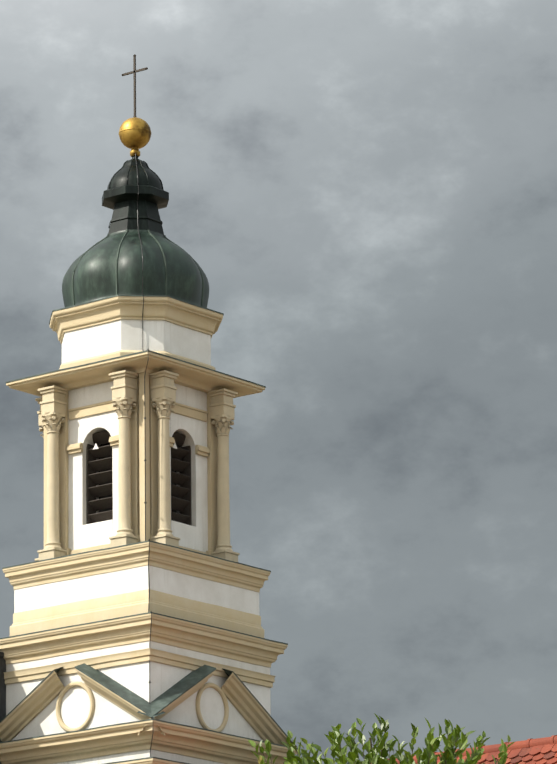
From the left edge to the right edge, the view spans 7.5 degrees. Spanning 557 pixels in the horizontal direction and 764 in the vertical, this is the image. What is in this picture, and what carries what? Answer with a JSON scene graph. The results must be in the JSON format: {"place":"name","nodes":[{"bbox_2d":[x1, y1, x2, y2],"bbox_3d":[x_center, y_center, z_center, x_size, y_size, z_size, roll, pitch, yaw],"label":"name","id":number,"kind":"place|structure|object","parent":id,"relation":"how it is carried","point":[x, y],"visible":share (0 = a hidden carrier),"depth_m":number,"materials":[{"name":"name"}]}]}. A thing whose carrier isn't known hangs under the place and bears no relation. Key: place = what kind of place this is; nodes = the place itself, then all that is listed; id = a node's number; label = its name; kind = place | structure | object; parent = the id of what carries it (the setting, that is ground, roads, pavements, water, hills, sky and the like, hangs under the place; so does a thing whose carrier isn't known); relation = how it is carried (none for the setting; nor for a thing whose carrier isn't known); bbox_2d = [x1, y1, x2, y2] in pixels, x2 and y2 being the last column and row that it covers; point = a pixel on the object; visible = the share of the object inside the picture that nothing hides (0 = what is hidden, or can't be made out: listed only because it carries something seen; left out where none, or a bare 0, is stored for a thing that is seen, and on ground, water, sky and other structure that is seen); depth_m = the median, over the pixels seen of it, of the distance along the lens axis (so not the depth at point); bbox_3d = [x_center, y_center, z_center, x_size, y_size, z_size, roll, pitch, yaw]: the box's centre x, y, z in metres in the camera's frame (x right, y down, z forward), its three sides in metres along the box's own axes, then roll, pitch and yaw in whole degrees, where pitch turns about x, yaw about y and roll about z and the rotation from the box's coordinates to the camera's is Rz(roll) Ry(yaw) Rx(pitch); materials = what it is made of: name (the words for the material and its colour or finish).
{"place":"outdoors","nodes":[
{"label":"outdoors","id":0,"kind":"place"},
{"bbox_2d":[0,0,556,763],"label":"sky","id":1,"kind":"structure","parent":0,"point":[364,192],"materials":[{"name":"grey"}]},
{"bbox_2d":[388,735,556,763],"bbox_3d":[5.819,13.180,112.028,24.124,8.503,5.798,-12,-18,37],"label":"nave roof tiles","id":2,"kind":"object","parent":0,"point":[537,751],"visible":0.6,"depth_m":115.30,"materials":[{"name":"orange tile"}]},
{"label":"ground","id":3,"kind":"structure","parent":0,"visible":0},
{"bbox_2d":[0,652,5,763],"bbox_3d":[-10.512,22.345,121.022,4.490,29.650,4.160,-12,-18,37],"label":"slate hung turret","id":4,"kind":"object","parent":3,"relation":"on","point":[2,691],"depth_m":124.43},
{"bbox_2d":[6,319,270,763],"bbox_3d":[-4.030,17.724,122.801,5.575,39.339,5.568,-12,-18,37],"label":"tower walls","id":5,"kind":"structure","parent":3,"relation":"on","point":[124,334],"depth_m":124.62,"materials":[{"name":"white paint"}]},
{"bbox_2d":[62,229,208,307],"bbox_3d":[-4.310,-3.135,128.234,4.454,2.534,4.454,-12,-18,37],"label":"onion dome","id":6,"kind":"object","parent":5,"relation":"on","point":[94,276],"visible":0.67,"depth_m":126.51,"materials":[{"name":"green metal"}]},
{"bbox_2d":[102,156,168,234],"bbox_3d":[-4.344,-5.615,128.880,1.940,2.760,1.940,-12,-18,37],"label":"lantern","id":7,"kind":"object","parent":6,"relation":"on","point":[121,202],"visible":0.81,"depth_m":128.11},
{"bbox_2d":[119,117,150,156],"bbox_3d":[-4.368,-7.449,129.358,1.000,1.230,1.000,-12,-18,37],"label":"golden ball","id":8,"kind":"object","parent":7,"relation":"on","point":[134,133],"visible":1,"depth_m":129.06,"materials":[{"name":"gold metal"}]},
{"bbox_2d":[122,54,147,116],"bbox_3d":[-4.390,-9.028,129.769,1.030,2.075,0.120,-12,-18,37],"label":"cross","id":9,"kind":"object","parent":8,"relation":"on","point":[134,71],"visible":0.9,"depth_m":129.81,"materials":[{"name":"metal"}]},
{"bbox_2d":[107,159,163,189],"bbox_3d":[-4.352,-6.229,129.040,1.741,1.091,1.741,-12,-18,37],"label":"small cupola","id":10,"kind":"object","parent":7,"relation":"on","point":[126,174],"depth_m":128.42,"materials":[{"name":"black metal"}]},
{"bbox_2d":[72,229,203,306],"bbox_3d":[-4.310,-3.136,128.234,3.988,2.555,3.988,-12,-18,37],"label":"dome ribs","id":11,"kind":"object","parent":6,"relation":"on","point":[120,244],"visible":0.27,"depth_m":127.11,"materials":[{"name":"green metal"}]},
{"bbox_2d":[35,370,239,561],"bbox_3d":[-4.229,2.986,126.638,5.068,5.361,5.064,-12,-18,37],"label":"columns","id":12,"kind":"structure","parent":5,"relation":"on","point":[53,404],"depth_m":124.85,"materials":[{"name":"beige stone"}]},
{"bbox_2d":[99,415,176,512],"bbox_3d":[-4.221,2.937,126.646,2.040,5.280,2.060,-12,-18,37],"label":"belfry interior","id":13,"kind":"object","parent":5,"relation":"on","point":[108,509],"depth_m":126.07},
{"bbox_2d":[86,431,191,525],"bbox_3d":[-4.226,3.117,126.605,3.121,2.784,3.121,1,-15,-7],"label":"louvered windows","id":14,"kind":"structure","parent":5,"relation":"on","point":[181,493],"depth_m":125.73,"materials":[{"name":"brown wood"}]},
{"bbox_2d":[135,149,153,756],"bbox_3d":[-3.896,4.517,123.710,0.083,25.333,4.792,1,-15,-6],"label":"lightning conductor","id":15,"kind":"object","parent":5,"relation":"attached to","point":[145,502],"visible":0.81,"depth_m":123.89,"materials":[{"name":"grey metal"}]},
{"bbox_2d":[0,296,297,763],"bbox_3d":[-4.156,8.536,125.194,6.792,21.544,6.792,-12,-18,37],"label":"cornices and moldings","id":16,"kind":"structure","parent":5,"relation":"attached to","point":[137,736],"depth_m":123.94,"materials":[{"name":"beige paint"}]},
{"bbox_2d":[0,295,300,763],"bbox_3d":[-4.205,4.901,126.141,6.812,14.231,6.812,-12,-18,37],"label":"tower flashings","id":17,"kind":"object","parent":16,"relation":"on","point":[165,699],"visible":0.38,"depth_m":122.23,"materials":[{"name":"metal"}]},
{"bbox_2d":[255,721,508,763],"bbox_3d":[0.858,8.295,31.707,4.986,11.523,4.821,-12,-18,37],"label":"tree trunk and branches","id":18,"kind":"object","parent":3,"relation":"on","point":[384,747],"visible":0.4,"depth_m":32.80,"materials":[{"name":"green plant"}]},
{"bbox_2d":[248,713,518,763],"bbox_3d":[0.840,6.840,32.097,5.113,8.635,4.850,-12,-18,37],"label":"tree leaves","id":19,"kind":"object","parent":18,"relation":"on","point":[447,755],"visible":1,"depth_m":32.79,"materials":[{"name":"green plant"}]}
]}

